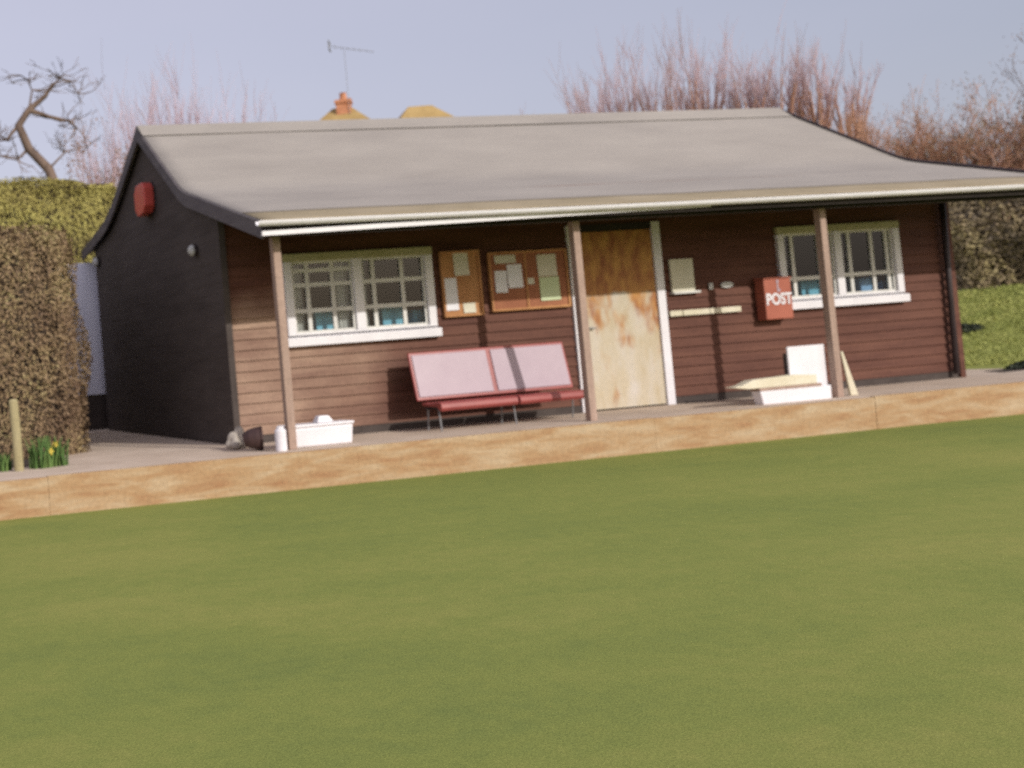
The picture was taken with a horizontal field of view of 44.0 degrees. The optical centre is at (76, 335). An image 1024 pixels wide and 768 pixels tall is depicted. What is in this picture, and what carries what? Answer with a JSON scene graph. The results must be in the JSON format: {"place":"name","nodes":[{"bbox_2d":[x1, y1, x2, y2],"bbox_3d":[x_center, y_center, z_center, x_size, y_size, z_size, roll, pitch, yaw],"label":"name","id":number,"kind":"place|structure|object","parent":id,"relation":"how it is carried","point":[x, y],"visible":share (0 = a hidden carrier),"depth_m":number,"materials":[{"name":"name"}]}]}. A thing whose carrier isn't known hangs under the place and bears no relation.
{"place":"outdoors","nodes":[
{"label":"outdoors","id":0,"kind":"place"},
{"bbox_2d":[0,414,1023,767],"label":"bowling green","id":1,"kind":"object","parent":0,"point":[844,600],"visible":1,"depth_m":5.47,"materials":[{"name":"green plant"}]},
{"bbox_2d":[0,369,1023,480],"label":"path","id":2,"kind":"structure","parent":0,"point":[110,449],"depth_m":13.44,"materials":[{"name":"concrete"}]},
{"bbox_2d":[0,451,11,471],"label":"daffodil clump","id":3,"kind":"object","parent":2,"relation":"on","point":[5,463],"visible":1,"depth_m":12.19,"materials":[{"name":"green plant"}]},
{"bbox_2d":[8,399,23,470],"bbox_3d":[-0.648,1.074,12.137,0.115,0.775,0.110,-4,-2,-13],"label":"timber post","id":4,"kind":"object","parent":2,"relation":"on","point":[18,461],"visible":1,"depth_m":12.10,"materials":[{"name":"beige wood"}]},
{"bbox_2d":[23,435,51,468],"bbox_3d":[-0.410,1.273,12.279,0.290,0.352,0.282,-4,-2,-13],"label":"daffodil clump","id":5,"kind":"object","parent":2,"relation":"on","point":[45,461],"visible":1,"depth_m":12.24,"materials":[{"name":"green plant"}]},
{"bbox_2d":[40,435,68,466],"bbox_3d":[-0.221,1.264,12.404,0.332,0.350,0.338,-4,-2,-13],"label":"daffodil clump","id":6,"kind":"object","parent":2,"relation":"on","point":[57,455],"visible":0.91,"depth_m":12.34,"materials":[{"name":"green plant"}]},
{"bbox_2d":[60,263,108,430],"bbox_3d":[-0.056,0.211,19.987,1.100,2.980,0.100,-4,-2,-13],"label":"panel screen","id":7,"kind":"object","parent":2,"relation":"on","point":[87,300],"visible":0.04,"depth_m":20.04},
{"bbox_2d":[225,432,240,449],"bbox_3d":[1.790,1.207,12.778,0.180,0.226,0.181,-6,-2,32],"label":"stone","id":8,"kind":"object","parent":2,"relation":"on","point":[233,442],"visible":0.95,"depth_m":12.74,"materials":[{"name":"grey stone"}]},
{"bbox_2d":[234,426,245,448],"bbox_3d":[1.879,1.182,12.933,0.192,0.286,0.238,-5,-2,6],"label":"stone","id":9,"kind":"object","parent":2,"relation":"on","point":[239,431],"visible":0.34,"depth_m":12.84,"materials":[{"name":"grey stone"}]},
{"bbox_2d":[242,426,263,449],"bbox_3d":[1.940,1.137,12.380,0.219,0.268,0.268,-5,-2,5],"label":"plant pot","id":10,"kind":"object","parent":2,"relation":"on","point":[252,438],"visible":1,"depth_m":12.29,"materials":[{"name":"brown ceramic"}]},
{"bbox_2d":[274,426,287,451],"bbox_3d":[2.195,1.107,12.057,0.124,0.266,0.124,-4,-2,-13],"label":"canister","id":11,"kind":"object","parent":2,"relation":"on","point":[280,438],"visible":1,"depth_m":12.01,"materials":[{"name":"white paint"}]},
{"bbox_2d":[278,415,353,447],"bbox_3d":[2.662,1.057,12.480,0.790,0.325,0.310,-4,-2,-13],"label":"storage box","id":12,"kind":"object","parent":2,"relation":"on","point":[321,430],"visible":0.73,"depth_m":12.36,"materials":[{"name":"white paint"}]},
{"bbox_2d":[407,342,583,430],"bbox_3d":[5.144,0.598,13.546,2.130,0.938,0.615,-4,-2,-13],"label":"bench","id":13,"kind":"object","parent":2,"relation":"on","point":[449,374],"visible":0.91,"depth_m":13.69,"materials":[{"name":"red plastic"}]},
{"bbox_2d":[81,108,1023,449],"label":"wooden hut","id":14,"kind":"object","parent":2,"relation":"on","point":[289,228],"visible":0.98,"depth_m":14.89,"materials":[{"name":"wood"}]},
{"bbox_2d":[92,257,99,266],"bbox_3d":[0.330,-1.259,19.300,0.108,0.178,0.178,-4,-2,-13],"label":"wall lamp","id":15,"kind":"object","parent":14,"relation":"attached to","point":[95,261],"visible":1,"depth_m":19.24,"materials":[{"name":"grey plastic"}]},
{"bbox_2d":[134,181,155,217],"bbox_3d":[0.982,-1.942,16.113,0.168,0.475,0.536,-4,-2,-13],"label":"alarm box","id":16,"kind":"object","parent":14,"relation":"attached to","point":[145,199],"visible":1,"depth_m":15.92,"materials":[{"name":"red plastic"}]},
{"bbox_2d":[188,244,196,256],"bbox_3d":[1.466,-1.080,14.291,0.098,0.157,0.157,-4,-2,-13],"label":"wall lamp","id":17,"kind":"object","parent":14,"relation":"attached to","point":[192,249],"visible":1,"depth_m":14.24,"materials":[{"name":"grey plastic"}]},
{"bbox_2d":[312,311,338,329],"bbox_3d":[3.115,-0.127,14.058,0.364,0.338,0.224,-4,-2,-13],"label":"plastic tub","id":18,"kind":"object","parent":14,"relation":"on","point":[322,320],"visible":0.3,"depth_m":13.96,"materials":[{"name":"blue plastic"}]},
{"bbox_2d":[281,246,442,346],"bbox_3d":[3.499,-0.484,13.885,2.055,1.129,0.200,-4,-2,-13],"label":"window","id":19,"kind":"structure","parent":14,"relation":"in","point":[291,270],"depth_m":13.83,"materials":[{"name":"white paint"}]},
{"bbox_2d":[377,307,404,330],"bbox_3d":[3.982,-0.192,14.252,0.344,0.348,0.224,-4,-2,-13],"label":"plastic tub","id":20,"kind":"object","parent":14,"relation":"on","point":[390,316],"visible":0.39,"depth_m":14.16,"materials":[{"name":"blue plastic"}]},
{"bbox_2d":[407,310,424,327],"bbox_3d":[4.335,-0.181,14.329,0.184,0.278,0.224,-4,-2,-13],"label":"plastic tub","id":21,"kind":"object","parent":14,"relation":"on","point":[415,316],"visible":0.47,"depth_m":14.24,"materials":[{"name":"blue plastic"}]},
{"bbox_2d":[438,249,484,317],"bbox_3d":[4.843,-0.654,14.138,0.550,0.830,0.050,-4,-2,-13],"label":"notice board","id":22,"kind":"object","parent":14,"relation":"attached to","point":[469,289],"visible":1,"depth_m":14.14,"materials":[{"name":"brown wood"}]},
{"bbox_2d":[444,278,458,310],"bbox_3d":[4.702,-0.517,14.086,0.175,0.405,0.012,-4,-2,-13],"label":"paper notice","id":23,"kind":"object","parent":22,"relation":"attached to","point":[452,301],"visible":1,"depth_m":14.09,"materials":[{"name":"white paper"}]},
{"bbox_2d":[452,253,469,275],"bbox_3d":[4.840,-0.897,14.136,0.205,0.285,0.012,-4,-2,-13],"label":"paper notice","id":24,"kind":"object","parent":22,"relation":"attached to","point":[460,263],"visible":1,"depth_m":14.14,"materials":[{"name":"yellow paper"}]},
{"bbox_2d":[463,303,475,312],"bbox_3d":[4.948,-0.349,14.130,0.170,0.125,0.012,-4,-2,-13],"label":"paper notice","id":25,"kind":"object","parent":22,"relation":"attached to","point":[469,307],"visible":1,"depth_m":14.13,"materials":[{"name":"beige paper"}]},
{"bbox_2d":[486,248,571,311],"bbox_3d":[5.778,-0.711,14.347,1.130,0.755,0.050,-4,-2,-13],"label":"notice board","id":26,"kind":"object","parent":14,"relation":"attached to","point":[527,296],"visible":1,"depth_m":14.33,"materials":[{"name":"brown wood"}]},
{"bbox_2d":[494,271,507,292],"bbox_3d":[5.387,-0.682,14.245,0.170,0.280,0.012,-2,-3,-13],"label":"paper notice","id":27,"kind":"object","parent":26,"relation":"attached to","point":[501,285],"visible":1,"depth_m":14.24,"materials":[{"name":"white paper"}]},
{"bbox_2d":[494,255,515,263],"bbox_3d":[5.443,-0.969,14.273,0.300,0.105,0.012,-4,-2,-13],"label":"paper notice","id":28,"kind":"object","parent":26,"relation":"attached to","point":[499,259],"visible":1,"depth_m":14.27,"materials":[{"name":"yellow paper"}]},
{"bbox_2d":[506,264,523,287],"bbox_3d":[5.578,-0.755,14.287,0.210,0.300,0.012,-4,-2,-13],"label":"paper notice","id":29,"kind":"object","parent":26,"relation":"attached to","point":[514,275],"visible":1,"depth_m":14.29,"materials":[{"name":"white paper"}]},
{"bbox_2d":[527,278,534,283],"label":"paper notice","id":30,"kind":"object","parent":26,"relation":"attached to","point":[530,280],"visible":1,"depth_m":14.34,"materials":[{"name":"yellow paper"}]},
{"bbox_2d":[536,254,557,276],"bbox_3d":[6.029,-0.901,14.398,0.275,0.280,0.012,-4,-2,-13],"label":"paper notice","id":31,"kind":"object","parent":26,"relation":"attached to","point":[546,264],"visible":1,"depth_m":14.40,"materials":[{"name":"yellow paper"}]},
{"bbox_2d":[539,276,560,300],"bbox_3d":[6.066,-0.604,14.390,0.285,0.300,0.012,-4,-2,-13],"label":"paper notice","id":32,"kind":"object","parent":26,"relation":"attached to","point":[549,288],"visible":1,"depth_m":14.39,"materials":[{"name":"paper"}]},
{"bbox_2d":[580,229,665,409],"bbox_3d":[7.074,-0.218,14.630,1.166,2.301,0.097,-4,-2,-13],"label":"door","id":33,"kind":"structure","parent":14,"relation":"in","point":[620,290],"depth_m":14.65,"materials":[{"name":"beige paint"}]},
{"bbox_2d":[668,258,700,294],"bbox_3d":[8.021,-0.783,14.834,0.410,0.460,0.075,-4,-2,-13],"label":"notice case","id":34,"kind":"object","parent":14,"relation":"attached to","point":[681,274],"visible":1,"depth_m":14.83,"materials":[{"name":"paper"}]},
{"bbox_2d":[668,306,740,316],"bbox_3d":[8.330,-0.320,14.893,1.095,0.072,0.045,-4,-2,-13],"label":"coat rail","id":35,"kind":"object","parent":14,"relation":"attached to","point":[704,311],"visible":1,"depth_m":14.87,"materials":[{"name":"beige paint"}]},
{"bbox_2d":[708,283,712,289],"bbox_3d":[8.438,-0.656,14.940,0.060,0.090,0.034,-4,-2,-13],"label":"door bell","id":36,"kind":"object","parent":14,"relation":"attached to","point":[710,285],"depth_m":14.93,"materials":[{"name":"grey plastic"}]},
{"bbox_2d":[720,282,732,287],"bbox_3d":[8.679,-0.677,15.002,0.198,0.079,0.020,-4,-2,-13],"label":"wall plaque","id":37,"kind":"object","parent":14,"relation":"attached to","point":[726,284],"depth_m":14.99,"materials":[{"name":"grey plastic"}]},
{"bbox_2d":[753,276,793,320],"bbox_3d":[9.351,-0.504,15.060,0.450,0.574,0.175,-4,-2,-13],"label":"post box","id":38,"kind":"object","parent":14,"relation":"attached to","point":[773,295],"visible":1,"depth_m":14.99,"materials":[{"name":"red metal"}]},
{"bbox_2d":[790,280,819,299],"bbox_3d":[10.156,-0.603,15.632,0.384,0.318,0.224,-4,-2,-13],"label":"plastic tub","id":39,"kind":"object","parent":14,"relation":"on","point":[808,287],"visible":0.45,"depth_m":15.53,"materials":[{"name":"blue plastic"}]},
{"bbox_2d":[773,221,910,309],"bbox_3d":[10.477,-0.966,15.417,2.079,1.129,0.145,-4,-2,-13],"label":"window","id":40,"kind":"structure","parent":14,"relation":"in","point":[889,230],"depth_m":15.41,"materials":[{"name":"white paint"}]},
{"bbox_2d":[845,277,876,295],"bbox_3d":[11.072,-0.656,15.836,0.304,0.298,0.224,-4,-2,-13],"label":"plastic tub","id":41,"kind":"object","parent":14,"relation":"on","point":[862,284],"visible":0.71,"depth_m":15.74,"materials":[{"name":"blue plastic"}]},
{"bbox_2d":[877,281,888,293],"bbox_3d":[11.376,-0.647,15.902,0.224,0.238,0.224,-4,-2,-13],"label":"plastic tub","id":42,"kind":"object","parent":14,"relation":"on","point":[881,285],"visible":0.37,"depth_m":15.80,"materials":[{"name":"blue plastic"}]},
{"bbox_2d":[750,383,831,404],"bbox_3d":[8.621,0.699,13.549,1.030,0.200,0.148,-4,-2,-13],"label":"box","id":43,"kind":"object","parent":2,"relation":"on","point":[790,393],"visible":0.88,"depth_m":13.48,"materials":[{"name":"white paint"}]},
{"bbox_2d":[726,374,816,388],"bbox_3d":[8.333,0.554,13.492,1.196,0.125,0.140,-4,-2,-13],"label":"wooden board","id":44,"kind":"object","parent":43,"relation":"on","point":[778,381],"visible":1,"depth_m":13.44,"materials":[{"name":"beige paint"}]},
{"bbox_2d":[783,344,827,384],"bbox_3d":[8.923,0.452,13.755,0.540,0.660,0.082,-4,-2,-13],"label":"white board","id":45,"kind":"object","parent":2,"relation":"on","point":[804,359],"visible":0.53,"depth_m":13.72,"materials":[{"name":"paint"}]},
{"bbox_2d":[840,351,857,394],"bbox_3d":[9.536,0.465,13.890,0.252,0.550,0.050,-3,-2,-24],"label":"wood stake","id":46,"kind":"object","parent":2,"relation":"on","point":[852,389],"visible":0.91,"depth_m":13.87,"materials":[{"name":"beige paint"}]},
{"bbox_2d":[0,0,1023,185],"label":"sky","id":47,"kind":"structure","parent":0,"point":[458,58],"materials":[{"name":"blue"}]},
{"bbox_2d":[25,286,1023,466],"bbox_3d":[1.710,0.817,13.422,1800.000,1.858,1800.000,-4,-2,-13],"label":"ground","id":48,"kind":"structure","parent":0,"point":[998,366],"depth_m":21.81,"materials":[{"name":"green plant"}]},
{"bbox_2d":[12,457,39,467],"bbox_3d":[-4.187,1.882,16.195,7.580,0.001,9.950,-4,-2,-13],"label":"soil bed","id":49,"kind":"object","parent":48,"relation":"on","point":[26,462],"depth_m":13.25,"materials":[{"name":"soil"}]},
{"bbox_2d":[0,224,92,460],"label":"hedge","id":50,"kind":"object","parent":49,"relation":"on","point":[36,370],"visible":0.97,"depth_m":14.13,"materials":[{"name":"brown plant"}]},
{"bbox_2d":[0,57,105,178],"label":"gnarled tree","id":51,"kind":"object","parent":48,"relation":"on","point":[40,160],"visible":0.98,"depth_m":26.13,"materials":[{"name":"brown plant"}]},
{"bbox_2d":[0,175,116,396],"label":"hedge","id":52,"kind":"object","parent":48,"relation":"on","point":[77,210],"visible":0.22,"depth_m":21.42,"materials":[{"name":"green plant"}]},
{"bbox_2d":[58,113,130,184],"bbox_3d":[0.523,-1.483,24.140,2.788,6.613,2.061,-4,-2,-13],"label":"scrub bush","id":53,"kind":"object","parent":48,"relation":"on","point":[78,160],"visible":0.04,"depth_m":24.10,"materials":[{"name":"orange plant"}]},
{"bbox_2d":[67,90,130,187],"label":"bare willow","id":54,"kind":"object","parent":48,"relation":"on","point":[97,166],"visible":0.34,"depth_m":29.99,"materials":[{"name":"brown plant"}]},
{"bbox_2d":[99,146,128,186],"bbox_3d":[1.162,-1.135,23.410,1.561,5.770,2.236,-4,-2,-13],"label":"scrub bush","id":55,"kind":"object","parent":48,"relation":"on","point":[124,153],"visible":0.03,"depth_m":23.63,"materials":[{"name":"orange plant"}]},
{"bbox_2d":[75,42,192,177],"bbox_3d":[1.820,-2.949,30.018,2.354,9.767,2.615,-3,-3,-40],"label":"bare willow","id":56,"kind":"object","parent":48,"relation":"on","point":[139,121],"visible":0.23,"depth_m":30.16,"materials":[{"name":"brown plant"}]},
{"bbox_2d":[134,34,252,124],"bbox_3d":[3.152,-3.045,30.207,3.486,9.766,2.601,-4,-2,-13],"label":"bare willow","id":57,"kind":"object","parent":48,"relation":"on","point":[194,95],"visible":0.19,"depth_m":29.80,"materials":[{"name":"brown plant"}]},
{"bbox_2d":[192,50,287,122],"bbox_3d":[4.269,-2.962,29.893,2.275,9.406,2.953,-4,-2,-13],"label":"bare willow","id":58,"kind":"object","parent":48,"relation":"on","point":[243,113],"visible":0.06,"depth_m":29.62,"materials":[{"name":"brown plant"}]},
{"bbox_2d":[320,40,372,119],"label":"house","id":59,"kind":"structure","parent":48,"relation":"on","point":[343,110],"depth_m":38.75,"materials":[{"name":"tile"}]},
{"bbox_2d":[399,105,453,117],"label":"house","id":60,"kind":"structure","parent":48,"relation":"on","point":[421,111],"depth_m":38.01,"materials":[{"name":"tile"}]},
{"bbox_2d":[0,381,1023,520],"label":"timber edging","id":61,"kind":"object","parent":48,"relation":"on","point":[120,488],"visible":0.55,"depth_m":12.05,"materials":[{"name":"brown wood"}]},
{"bbox_2d":[545,44,641,113],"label":"bare willow","id":62,"kind":"object","parent":48,"relation":"on","point":[579,105],"visible":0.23,"depth_m":32.42,"materials":[{"name":"brown plant"}]},
{"bbox_2d":[592,28,670,112],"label":"bare willow","id":63,"kind":"object","parent":48,"relation":"on","point":[608,107],"visible":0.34,"depth_m":32.52,"materials":[{"name":"brown plant"}]},
{"bbox_2d":[615,28,704,111],"bbox_3d":[16.619,-4.782,31.616,2.011,8.361,1.984,-3,-2,-26],"label":"bare willow","id":64,"kind":"object","parent":48,"relation":"on","point":[668,106],"visible":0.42,"depth_m":31.51,"materials":[{"name":"brown plant"}]},
{"bbox_2d":[653,8,762,109],"bbox_3d":[17.659,-4.938,31.321,2.404,8.489,1.930,-4,-2,-13],"label":"bare willow","id":65,"kind":"object","parent":48,"relation":"on","point":[700,94],"visible":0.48,"depth_m":31.34,"materials":[{"name":"brown plant"}]},
{"bbox_2d":[704,2,795,108],"bbox_3d":[18.552,-4.915,30.774,1.895,8.265,2.106,-4,-2,-13],"label":"bare willow","id":66,"kind":"object","parent":48,"relation":"on","point":[739,103],"visible":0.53,"depth_m":30.64,"materials":[{"name":"brown plant"}]},
{"bbox_2d":[720,24,820,114],"bbox_3d":[19.061,-4.596,30.268,1.954,7.515,2.232,-4,-2,-13],"label":"bare willow","id":67,"kind":"object","parent":48,"relation":"on","point":[791,104],"visible":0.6,"depth_m":30.15,"materials":[{"name":"brown plant"}]},
{"bbox_2d":[765,24,845,127],"bbox_3d":[19.818,-4.559,30.110,1.574,7.313,2.092,-4,-2,-13],"label":"bare willow","id":68,"kind":"object","parent":48,"relation":"on","point":[821,113],"visible":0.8,"depth_m":29.92,"materials":[{"name":"brown plant"}]},
{"bbox_2d":[823,41,884,139],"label":"bare willow","id":69,"kind":"object","parent":48,"relation":"on","point":[859,108],"visible":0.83,"depth_m":29.47,"materials":[{"name":"brown plant"}]},
{"bbox_2d":[822,96,947,157],"bbox_3d":[19.508,-3.456,27.530,3.258,4.984,2.882,-4,-2,-13],"label":"scrub bush","id":70,"kind":"object","parent":48,"relation":"on","point":[864,134],"visible":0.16,"depth_m":27.36,"materials":[{"name":"orange plant"}]},
{"bbox_2d":[874,74,975,163],"bbox_3d":[20.520,-3.671,27.022,2.824,5.211,2.411,-5,-2,10],"label":"scrub bush","id":71,"kind":"object","parent":48,"relation":"on","point":[924,145],"visible":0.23,"depth_m":26.83,"materials":[{"name":"brown plant"}]},
{"bbox_2d":[884,71,1023,168],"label":"scrub bush","id":72,"kind":"object","parent":48,"relation":"on","point":[965,148],"visible":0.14,"depth_m":26.42,"materials":[{"name":"brown plant"}]},
{"bbox_2d":[911,72,1023,169],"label":"scrub bush","id":73,"kind":"object","parent":48,"relation":"on","point":[1012,144],"visible":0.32,"depth_m":26.50,"materials":[{"name":"brown plant"}]},
{"bbox_2d":[961,323,985,332],"bbox_3d":[17.437,-0.142,22.170,1.143,0.214,0.549,-4,-2,-13],"label":"plant","id":74,"kind":"object","parent":48,"relation":"on","point":[968,327],"visible":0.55,"depth_m":22.00,"materials":[{"name":"green plant"}]},
{"bbox_2d":[945,127,1023,227],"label":"scrub bush","id":75,"kind":"object","parent":48,"relation":"on","point":[1005,160],"visible":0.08,"depth_m":25.60,"materials":[{"name":"orange plant"}]},
{"bbox_2d":[948,199,1023,291],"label":"hedge","id":76,"kind":"object","parent":48,"relation":"on","point":[991,254],"visible":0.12,"depth_m":24.98,"materials":[{"name":"brown plant"}]},
{"bbox_2d":[957,283,1023,365],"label":"grass","id":77,"kind":"structure","parent":48,"relation":"on","point":[973,362],"depth_m":22.21,"materials":[{"name":"green plant"}]},
{"bbox_2d":[989,369,1023,371],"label":"flower bed","id":78,"kind":"object","parent":48,"relation":"on","point":[1001,370],"visible":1,"depth_m":16.50,"materials":[{"name":"soil"}]},
{"bbox_2d":[1003,359,1023,369],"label":"plant","id":79,"kind":"object","parent":78,"relation":"on","point":[1017,365],"visible":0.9,"depth_m":16.66,"materials":[{"name":"green plant"}]},
{"bbox_2d":[990,30,1023,168],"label":"bare tree","id":80,"kind":"object","parent":48,"relation":"on","point":[1018,102],"visible":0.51,"depth_m":26.22,"materials":[{"name":"brown plant"}]}
]}

